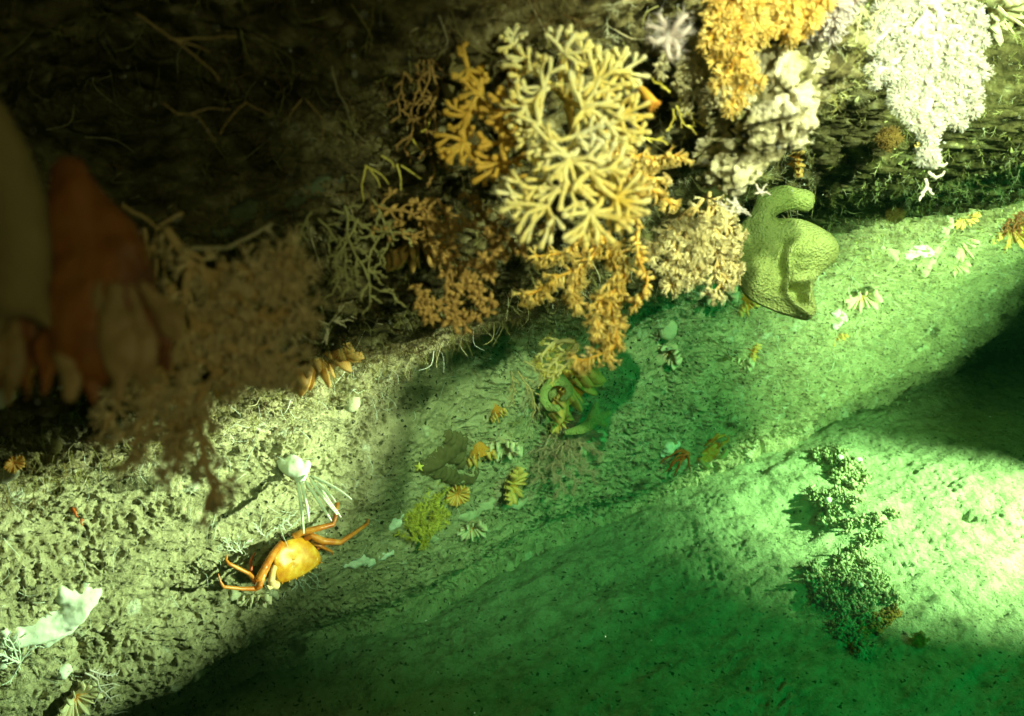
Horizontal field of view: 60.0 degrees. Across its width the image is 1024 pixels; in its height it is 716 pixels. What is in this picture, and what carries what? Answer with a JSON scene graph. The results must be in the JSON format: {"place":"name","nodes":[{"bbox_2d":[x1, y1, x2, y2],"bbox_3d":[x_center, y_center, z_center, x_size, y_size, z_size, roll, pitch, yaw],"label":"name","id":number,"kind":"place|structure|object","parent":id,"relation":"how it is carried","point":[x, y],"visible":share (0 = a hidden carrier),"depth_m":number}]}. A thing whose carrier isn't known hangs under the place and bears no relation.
{"place":"outdoors","nodes":[
{"label":"outdoors","id":0,"kind":"place"},
{"bbox_2d":[0,0,1023,715],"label":"rock face","id":1,"kind":"object","parent":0,"point":[188,638],"visible":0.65,"depth_m":1.35},
{"bbox_2d":[0,628,9,669],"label":"crust sponge","id":2,"kind":"object","parent":1,"relation":"on","point":[3,644],"visible":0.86,"depth_m":1.31},
{"bbox_2d":[0,467,19,483],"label":"flat sponge","id":3,"kind":"object","parent":1,"relation":"on","point":[8,477],"visible":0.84,"depth_m":0.92},
{"bbox_2d":[3,454,24,473],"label":"cup coral","id":4,"kind":"object","parent":1,"relation":"on","point":[11,466],"visible":1,"depth_m":0.90},
{"bbox_2d":[0,317,40,406],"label":"cup coral","id":5,"kind":"object","parent":1,"relation":"on","point":[18,366],"visible":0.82,"depth_m":0.30},
{"bbox_2d":[0,630,44,684],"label":"twig hydroid","id":6,"kind":"object","parent":1,"relation":"on","point":[18,661],"visible":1,"depth_m":1.33},
{"bbox_2d":[0,100,52,336],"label":"pillar sponge","id":7,"kind":"object","parent":1,"relation":"attached to","point":[26,251],"visible":1,"depth_m":0.27},
{"bbox_2d":[40,437,62,454],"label":"round sponge","id":8,"kind":"object","parent":1,"relation":"on","point":[58,444],"visible":0.72,"depth_m":0.89},
{"bbox_2d":[6,581,101,656],"bbox_3d":[-0.703,0.390,1.355,0.149,0.112,0.048,-13,28,-25],"label":"crust sponge","id":9,"kind":"object","parent":1,"relation":"on","point":[71,616],"visible":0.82,"depth_m":1.35},
{"bbox_2d":[56,663,72,679],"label":"crust sponge","id":10,"kind":"object","parent":1,"relation":"on","point":[63,669],"visible":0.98,"depth_m":1.41},
{"bbox_2d":[55,679,102,715],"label":"cup coral","id":11,"kind":"object","parent":1,"relation":"on","point":[80,699],"visible":0.98,"depth_m":1.45},
{"bbox_2d":[84,667,127,715],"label":"twig hydroid","id":12,"kind":"object","parent":1,"relation":"on","point":[97,681],"visible":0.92,"depth_m":1.46},
{"bbox_2d":[32,156,185,403],"bbox_3d":[-0.134,-0.025,0.296,0.052,0.074,0.046,0,25,0],"label":"cup coral","id":13,"kind":"object","parent":1,"relation":"on","point":[118,321],"visible":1,"depth_m":0.29},
{"bbox_2d":[135,12,236,80],"bbox_3d":[-0.184,-0.175,0.500,0.058,0.036,0.012,2,25,5],"label":"twig hydroid","id":14,"kind":"object","parent":1,"relation":"attached to","point":[179,41],"visible":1,"depth_m":0.50},
{"bbox_2d":[162,102,230,141],"bbox_3d":[-0.185,-0.138,0.520,0.040,0.022,0.010,0,25,0],"label":"twig hydroid","id":15,"kind":"object","parent":1,"relation":"attached to","point":[192,113],"visible":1,"depth_m":0.52},
{"bbox_2d":[192,668,210,681],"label":"crust sponge","id":16,"kind":"object","parent":1,"relation":"on","point":[198,675],"visible":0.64,"depth_m":1.63},
{"bbox_2d":[85,224,329,532],"bbox_3d":[-0.144,0.009,0.422,0.116,0.133,0.073,0,25,0],"label":"bushy coral","id":17,"kind":"object","parent":1,"relation":"hanging from","point":[272,283],"visible":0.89,"depth_m":0.42},
{"bbox_2d":[121,204,183,281],"bbox_3d":[-0.179,-0.052,0.440,0.034,0.044,0.022,0,25,0],"label":"twig hydroid","id":18,"kind":"object","parent":17,"relation":"attached to","point":[152,247],"visible":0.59,"depth_m":0.44},
{"bbox_2d":[212,365,251,399],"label":"cup coral","id":19,"kind":"object","parent":1,"relation":"on","point":[216,393],"visible":0.05,"depth_m":0.60},
{"bbox_2d":[191,223,274,251],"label":"twig hydroid","id":20,"kind":"object","parent":1,"relation":"attached to","point":[232,245],"visible":0.93,"depth_m":0.48},
{"bbox_2d":[221,533,252,553],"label":"twig hydroid","id":21,"kind":"object","parent":1,"relation":"attached to","point":[243,546],"visible":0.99,"depth_m":1.48},
{"bbox_2d":[227,584,278,600],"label":"crust sponge","id":22,"kind":"object","parent":1,"relation":"on","point":[234,595],"visible":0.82,"depth_m":1.55},
{"bbox_2d":[236,589,271,608],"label":"cup coral","id":23,"kind":"object","parent":1,"relation":"on","point":[264,599],"visible":0.79,"depth_m":1.57},
{"bbox_2d":[252,511,300,538],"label":"twig hydroid","id":24,"kind":"object","parent":1,"relation":"attached to","point":[286,520],"visible":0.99,"depth_m":1.52},
{"bbox_2d":[211,172,343,238],"bbox_3d":[-0.169,-0.112,0.646,0.105,0.033,0.017,-20,32,-37],"label":"crust sponge","id":25,"kind":"object","parent":1,"relation":"on","point":[246,207],"visible":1,"depth_m":0.63},
{"bbox_2d":[218,502,368,591],"bbox_3d":[-0.377,0.334,1.555,0.064,0.114,0.311,19,31,35],"label":"crab","id":26,"kind":"object","parent":1,"relation":"on","point":[297,556],"visible":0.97,"depth_m":1.53},
{"bbox_2d":[0,0,601,517],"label":"hydroid turf","id":27,"kind":"structure","parent":1,"relation":"on","point":[344,194],"depth_m":0.71},
{"bbox_2d":[276,454,351,533],"bbox_3d":[-0.331,0.219,1.429,0.144,0.092,0.068,20,31,36],"label":"spined sponge","id":28,"kind":"object","parent":1,"relation":"on","point":[296,468],"visible":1,"depth_m":1.44},
{"bbox_2d":[287,99,340,146],"bbox_3d":[-0.124,-0.148,0.560,0.035,0.028,0.010,7,26,14],"label":"twig hydroid","id":29,"kind":"object","parent":1,"relation":"attached to","point":[319,115],"visible":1,"depth_m":0.56},
{"bbox_2d":[291,342,363,396],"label":"cup coral","id":30,"kind":"object","parent":1,"relation":"on","point":[325,367],"visible":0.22,"depth_m":1.00},
{"bbox_2d":[319,300,353,344],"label":"twig hydroid","id":31,"kind":"object","parent":1,"relation":"attached to","point":[337,320],"visible":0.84,"depth_m":0.72},
{"bbox_2d":[331,66,368,145],"bbox_3d":[-0.107,-0.165,0.579,0.033,0.048,0.004,21,32,37],"label":"twig hydroid","id":32,"kind":"object","parent":1,"relation":"hanging from","point":[344,102],"visible":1,"depth_m":0.58},
{"bbox_2d":[342,396,359,411],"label":"round sponge","id":33,"kind":"object","parent":1,"relation":"on","point":[354,404],"visible":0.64,"depth_m":1.43},
{"bbox_2d":[295,198,415,315],"bbox_3d":[-0.120,-0.075,0.660,0.096,0.080,0.038,0,25,0],"label":"tangled gorgonian","id":34,"kind":"object","parent":1,"relation":"on","point":[341,251],"visible":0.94,"depth_m":0.66},
{"bbox_2d":[344,550,393,572],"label":"crust sponge","id":35,"kind":"object","parent":1,"relation":"on","point":[354,564],"visible":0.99,"depth_m":1.70},
{"bbox_2d":[361,117,430,201],"bbox_3d":[-0.082,-0.142,0.638,0.055,0.055,0.017,-7,26,-16],"label":"twig hydroid","id":36,"kind":"object","parent":1,"relation":"attached to","point":[372,169],"visible":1,"depth_m":0.64},
{"bbox_2d":[389,514,403,530],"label":"crust sponge","id":37,"kind":"object","parent":1,"relation":"on","point":[395,523],"visible":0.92,"depth_m":1.70},
{"bbox_2d":[383,221,450,274],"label":"cup coral","id":38,"kind":"object","parent":1,"relation":"on","point":[400,256],"visible":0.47,"depth_m":0.73},
{"bbox_2d":[386,59,454,187],"bbox_3d":[-0.061,-0.182,0.643,0.050,0.107,0.047,11,27,22],"label":"tangled gorgonian","id":39,"kind":"object","parent":1,"relation":"attached to","point":[419,78],"visible":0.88,"depth_m":0.64},
{"bbox_2d":[394,482,450,551],"bbox_3d":[-0.180,0.306,1.720,0.128,0.136,0.074,0,25,0],"label":"sea bush","id":40,"kind":"object","parent":1,"relation":"on","point":[436,518],"visible":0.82,"depth_m":1.71},
{"bbox_2d":[0,0,849,516],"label":"thread growth","id":41,"kind":"object","parent":1,"relation":"on","point":[350,218],"visible":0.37,"depth_m":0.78},
{"bbox_2d":[414,429,478,486],"bbox_3d":[-0.133,0.192,1.712,0.148,0.151,0.057,-22,33,-38],"label":"sheet sponge","id":42,"kind":"object","parent":1,"relation":"on","point":[453,451],"visible":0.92,"depth_m":1.70},
{"bbox_2d":[440,61,474,118],"bbox_3d":[-0.033,-0.228,0.645,0.046,0.100,0.039,0,25,0],"label":"sheet sponge","id":43,"kind":"object","parent":1,"relation":"on","point":[452,89],"visible":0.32,"depth_m":0.64},
{"bbox_2d":[445,484,469,507],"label":"cup coral","id":44,"kind":"object","parent":1,"relation":"on","point":[457,496],"visible":0.98,"depth_m":1.75},
{"bbox_2d":[370,185,545,335],"bbox_3d":[-0.039,-0.071,0.659,0.134,0.103,0.058,0,25,0],"label":"knobbly gorgonian","id":45,"kind":"object","parent":1,"relation":"attached to","point":[427,313],"visible":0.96,"depth_m":0.66},
{"bbox_2d":[457,519,487,542],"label":"cup coral","id":46,"kind":"object","parent":1,"relation":"on","point":[478,529],"visible":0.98,"depth_m":1.80},
{"bbox_2d":[432,41,515,168],"bbox_3d":[-0.033,-0.184,0.629,0.060,0.082,0.096,-6,26,-13],"label":"knobby coral","id":47,"kind":"object","parent":1,"relation":"on","point":[463,129],"visible":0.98,"depth_m":0.61},
{"bbox_2d":[458,488,501,521],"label":"runner sponge","id":48,"kind":"object","parent":1,"relation":"on","point":[470,515],"visible":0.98,"depth_m":1.81},
{"bbox_2d":[466,441,497,468],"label":"cup coral","id":49,"kind":"object","parent":1,"relation":"on","point":[479,450],"visible":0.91,"depth_m":1.73},
{"bbox_2d":[490,403,507,423],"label":"cup coral","id":50,"kind":"object","parent":1,"relation":"on","point":[497,411],"visible":1,"depth_m":1.69},
{"bbox_2d":[470,63,531,196],"bbox_3d":[0.003,-0.160,0.620,0.043,0.078,0.097,8,26,17],"label":"knobby coral","id":51,"kind":"object","parent":1,"relation":"on","point":[506,142],"visible":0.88,"depth_m":0.60},
{"bbox_2d":[480,435,522,462],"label":"cup coral","id":52,"kind":"object","parent":1,"relation":"on","point":[509,448],"visible":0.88,"depth_m":1.74},
{"bbox_2d":[0,0,1023,503],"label":"hydroid turf","id":53,"kind":"structure","parent":1,"relation":"on","point":[18,416],"depth_m":0.80},
{"bbox_2d":[0,207,1023,715],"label":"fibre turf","id":54,"kind":"structure","parent":1,"relation":"on","point":[438,441],"depth_m":1.63},
{"bbox_2d":[0,220,1023,687],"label":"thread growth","id":55,"kind":"object","parent":1,"relation":"on","point":[464,424],"visible":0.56,"depth_m":1.59},
{"bbox_2d":[503,466,528,505],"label":"cup coral","id":56,"kind":"object","parent":1,"relation":"on","point":[513,483],"visible":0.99,"depth_m":1.82},
{"bbox_2d":[500,489,535,510],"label":"crust sponge","id":57,"kind":"object","parent":1,"relation":"on","point":[521,504],"visible":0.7,"depth_m":1.89},
{"bbox_2d":[507,361,543,417],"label":"twig hydroid","id":58,"kind":"object","parent":1,"relation":"attached to","point":[524,381],"visible":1,"depth_m":0.95},
{"bbox_2d":[508,398,556,446],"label":"feathery hydroid","id":59,"kind":"object","parent":1,"relation":"attached to","point":[521,421],"visible":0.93,"depth_m":1.72},
{"bbox_2d":[530,333,581,386],"bbox_3d":[0.046,0.002,0.950,0.060,0.054,0.035,0,25,0],"label":"tangled gorgonian","id":60,"kind":"object","parent":1,"relation":"attached to","point":[558,367],"visible":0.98,"depth_m":0.95},
{"bbox_2d":[539,369,572,411],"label":"ring sponge","id":61,"kind":"object","parent":1,"relation":"attached to","point":[546,387],"visible":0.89,"depth_m":1.69},
{"bbox_2d":[528,424,604,500],"bbox_3d":[0.102,0.213,1.821,0.181,0.149,0.090,0,25,0],"label":"feathery hydroid","id":62,"kind":"object","parent":1,"relation":"on","point":[561,454],"visible":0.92,"depth_m":1.82},
{"bbox_2d":[550,412,573,434],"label":"cup coral","id":63,"kind":"object","parent":62,"relation":"on","point":[556,428],"visible":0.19,"depth_m":1.79},
{"bbox_2d":[493,22,654,249],"bbox_3d":[0.042,-0.161,0.608,0.109,0.128,0.184,0,25,0],"label":"knobby coral","id":64,"kind":"object","parent":1,"relation":"attached to","point":[575,162],"visible":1,"depth_m":0.57},
{"bbox_2d":[511,224,637,375],"bbox_3d":[0.052,-0.047,0.720,0.105,0.112,0.066,0,25,0],"label":"feathery gorgonian","id":65,"kind":"object","parent":1,"relation":"hanging from","point":[609,338],"visible":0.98,"depth_m":0.72},
{"bbox_2d":[579,334,602,364],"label":"beaded gorgonian","id":66,"kind":"object","parent":65,"relation":"hanging from","point":[587,348],"visible":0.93,"depth_m":0.73},
{"bbox_2d":[547,367,606,425],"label":"cup coral","id":67,"kind":"object","parent":1,"relation":"on","point":[587,384],"visible":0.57,"depth_m":1.71},
{"bbox_2d":[564,402,611,434],"bbox_3d":[0.152,0.122,1.773,0.097,0.061,0.028,-4,25,-8],"label":"forked sponge","id":68,"kind":"object","parent":1,"relation":"on","point":[596,416],"visible":1,"depth_m":1.77},
{"bbox_2d":[576,428,607,456],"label":"cup coral","id":69,"kind":"object","parent":1,"relation":"on","point":[603,439],"visible":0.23,"depth_m":1.88},
{"bbox_2d":[625,203,656,315],"bbox_3d":[0.102,-0.080,0.701,0.027,0.086,0.048,0,25,0],"label":"beaded gorgonian","id":70,"kind":"object","parent":1,"relation":"attached to","point":[636,301],"visible":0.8,"depth_m":0.70},
{"bbox_2d":[594,130,693,213],"bbox_3d":[0.100,-0.143,0.680,0.078,0.062,0.033,3,25,6],"label":"feathery gorgonian","id":71,"kind":"object","parent":1,"relation":"attached to","point":[659,196],"visible":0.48,"depth_m":0.68},
{"bbox_2d":[637,85,660,112],"bbox_3d":[0.099,-0.185,0.634,0.012,0.018,0.024,-7,26,-15],"label":"starfish","id":72,"kind":"object","parent":1,"relation":"attached to","point":[645,93],"visible":0.91,"depth_m":0.63},
{"bbox_2d":[659,320,677,339],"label":"round sponge","id":73,"kind":"object","parent":1,"relation":"on","point":[669,334],"visible":0.82,"depth_m":1.84},
{"bbox_2d":[641,5,697,63],"bbox_3d":[0.104,-0.216,0.595,0.040,0.042,0.041,0,25,0],"label":"feather star","id":74,"kind":"object","parent":1,"relation":"attached to","point":[669,37],"visible":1,"depth_m":0.59},
{"bbox_2d":[656,344,682,369],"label":"cup coral","id":75,"kind":"object","parent":1,"relation":"on","point":[673,357],"visible":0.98,"depth_m":1.88},
{"bbox_2d":[660,441,680,456],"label":"crust sponge","id":76,"kind":"object","parent":1,"relation":"on","point":[670,448],"visible":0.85,"depth_m":2.07},
{"bbox_2d":[637,78,706,144],"bbox_3d":[0.118,-0.186,0.670,0.058,0.046,0.021,0,25,0],"label":"twig hydroid","id":77,"kind":"object","parent":1,"relation":"attached to","point":[676,106],"visible":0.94,"depth_m":0.67},
{"bbox_2d":[660,448,690,477],"bbox_3d":[0.389,0.250,2.101,0.074,0.077,0.040,0,25,0],"label":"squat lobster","id":78,"kind":"object","parent":1,"relation":"on","point":[684,455],"visible":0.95,"depth_m":2.10},
{"bbox_2d":[639,191,749,306],"bbox_3d":[0.163,-0.098,0.801,0.100,0.096,0.058,0,25,0],"label":"feathery gorgonian","id":79,"kind":"object","parent":1,"relation":"hanging from","point":[703,239],"visible":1,"depth_m":0.80},
{"bbox_2d":[653,0,744,124],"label":"beaded gorgonian","id":80,"kind":"object","parent":1,"relation":"hanging from","point":[696,71],"visible":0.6,"depth_m":0.67},
{"bbox_2d":[697,433,728,469],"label":"sponge","id":81,"kind":"object","parent":1,"relation":"on","point":[711,452],"visible":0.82,"depth_m":2.22},
{"bbox_2d":[690,282,739,305],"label":"cup coral","id":82,"kind":"object","parent":1,"relation":"on","point":[733,297],"visible":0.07,"depth_m":1.78},
{"bbox_2d":[703,184,770,215],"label":"twig hydroid","id":83,"kind":"object","parent":1,"relation":"attached to","point":[760,191],"visible":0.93,"depth_m":0.74},
{"bbox_2d":[732,353,754,371],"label":"cup coral","id":84,"kind":"object","parent":1,"relation":"on","point":[749,364],"visible":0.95,"depth_m":2.08},
{"bbox_2d":[738,294,759,316],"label":"cup coral","id":85,"kind":"object","parent":1,"relation":"on","point":[746,305],"visible":0.67,"depth_m":1.93},
{"bbox_2d":[748,343,761,361],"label":"cup coral","id":86,"kind":"object","parent":1,"relation":"on","point":[753,355],"visible":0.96,"depth_m":2.08},
{"bbox_2d":[690,38,830,196],"bbox_3d":[0.198,-0.188,0.682,0.106,0.127,0.089,0,25,0],"label":"soft coral","id":87,"kind":"object","parent":1,"relation":"on","point":[736,163],"visible":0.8,"depth_m":0.67},
{"bbox_2d":[693,0,838,120],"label":"soft coral","id":88,"kind":"object","parent":87,"relation":"on","point":[737,23],"visible":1,"depth_m":0.63},
{"bbox_2d":[543,0,1023,489],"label":"fibre turf","id":89,"kind":"structure","parent":1,"relation":"on","point":[703,287],"depth_m":1.84},
{"bbox_2d":[732,185,838,319],"bbox_3d":[0.342,-0.132,1.116,0.112,0.157,0.107,21,32,38],"label":"lobed sponge","id":90,"kind":"object","parent":1,"relation":"on","point":[788,261],"visible":0.93,"depth_m":1.10},
{"bbox_2d":[786,150,805,177],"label":"cup coral","id":91,"kind":"object","parent":1,"relation":"on","point":[797,166],"visible":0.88,"depth_m":1.16},
{"bbox_2d":[803,0,866,47],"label":"soft coral","id":92,"kind":"object","parent":1,"relation":"attached to","point":[839,16],"visible":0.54,"depth_m":0.65},
{"bbox_2d":[831,308,847,329],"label":"crust sponge","id":93,"kind":"object","parent":1,"relation":"on","point":[837,313],"visible":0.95,"depth_m":2.15},
{"bbox_2d":[843,287,882,312],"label":"cup coral","id":94,"kind":"object","parent":1,"relation":"on","point":[859,300],"visible":0.94,"depth_m":2.12},
{"bbox_2d":[852,0,889,42],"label":"twig hydroid","id":95,"kind":"object","parent":1,"relation":"attached to","point":[863,9],"visible":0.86,"depth_m":0.74},
{"bbox_2d":[872,124,904,152],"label":"soft coral","id":96,"kind":"object","parent":1,"relation":"on","point":[891,137],"visible":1,"depth_m":1.06},
{"bbox_2d":[880,245,899,261],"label":"crust sponge","id":97,"kind":"object","parent":1,"relation":"on","point":[894,254],"visible":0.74,"depth_m":2.04},
{"bbox_2d":[885,203,906,224],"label":"soft coral","id":98,"kind":"object","parent":1,"relation":"on","point":[898,215],"visible":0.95,"depth_m":1.43},
{"bbox_2d":[905,244,934,259],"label":"crust sponge","id":99,"kind":"object","parent":1,"relation":"on","point":[911,256],"visible":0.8,"depth_m":2.11},
{"bbox_2d":[820,0,1023,350],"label":"crust growth","id":100,"kind":"object","parent":1,"relation":"on","point":[922,183],"visible":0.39,"depth_m":1.31},
{"bbox_2d":[861,0,994,169],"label":"bushy coral","id":101,"kind":"object","parent":1,"relation":"hanging from","point":[936,47],"visible":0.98,"depth_m":0.80},
{"bbox_2d":[918,162,947,200],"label":"twig hydroid","id":102,"kind":"object","parent":1,"relation":"attached to","point":[927,187],"visible":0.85,"depth_m":0.86},
{"bbox_2d":[919,216,953,277],"bbox_3d":[0.993,-0.255,2.048,0.048,0.215,0.222,7,26,16],"label":"crust sponge","id":103,"kind":"object","parent":1,"relation":"on","point":[938,248],"visible":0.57,"depth_m":2.12},
{"bbox_2d":[854,1,1023,285],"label":"crust growth","id":104,"kind":"object","parent":1,"relation":"on","point":[856,99],"visible":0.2,"depth_m":1.23},
{"bbox_2d":[951,259,970,277],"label":"cup coral","id":105,"kind":"object","parent":1,"relation":"on","point":[964,268],"visible":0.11,"depth_m":2.33},
{"bbox_2d":[953,238,979,262],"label":"cup coral","id":106,"kind":"object","parent":1,"relation":"on","point":[961,252],"visible":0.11,"depth_m":2.24},
{"bbox_2d":[954,211,980,230],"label":"cup coral","id":107,"kind":"object","parent":1,"relation":"on","point":[960,225],"visible":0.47,"depth_m":2.00},
{"bbox_2d":[986,0,1023,46],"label":"cup coral","id":108,"kind":"object","parent":1,"relation":"on","point":[1014,9],"visible":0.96,"depth_m":0.96},
{"bbox_2d":[992,223,1023,252],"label":"cup coral","id":109,"kind":"object","parent":1,"relation":"on","point":[1019,242],"visible":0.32,"depth_m":2.34},
{"bbox_2d":[1000,210,1023,240],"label":"soft coral","id":110,"kind":"object","parent":1,"relation":"on","point":[1018,218],"visible":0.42,"depth_m":2.27},
{"bbox_2d":[11,1,1019,712],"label":"marine snow","id":111,"kind":"structure","parent":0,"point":[369,217],"depth_m":0.47},
{"bbox_2d":[168,343,1023,715],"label":"seabed","id":112,"kind":"structure","parent":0,"point":[954,619],"depth_m":1.97},
{"bbox_2d":[241,346,1023,715],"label":"silt crumbs","id":113,"kind":"object","parent":112,"relation":"on","point":[763,562],"visible":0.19,"depth_m":2.02},
{"bbox_2d":[809,445,871,494],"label":"soft coral","id":114,"kind":"object","parent":112,"relation":"on","point":[857,475],"visible":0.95,"depth_m":2.43},
{"bbox_2d":[801,543,904,661],"bbox_3d":[0.774,0.543,1.992,0.220,0.092,0.327,0,25,0],"label":"soft coral","id":115,"kind":"object","parent":112,"relation":"on","point":[820,584],"visible":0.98,"depth_m":1.99},
{"bbox_2d":[844,603,902,651],"bbox_3d":[0.787,0.583,1.936,0.185,0.050,0.052,-19,31,-35],"label":"coral rubble","id":116,"kind":"object","parent":115,"relation":"on","point":[888,617],"visible":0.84,"depth_m":1.93},
{"bbox_2d":[806,484,901,556],"bbox_3d":[0.873,0.390,2.272,0.218,0.073,0.286,-9,27,-19],"label":"soft coral","id":117,"kind":"object","parent":112,"relation":"on","point":[828,518],"visible":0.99,"depth_m":2.24},
{"bbox_2d":[906,629,930,648],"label":"soft coral","id":118,"kind":"object","parent":112,"relation":"on","point":[919,639],"visible":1,"depth_m":1.88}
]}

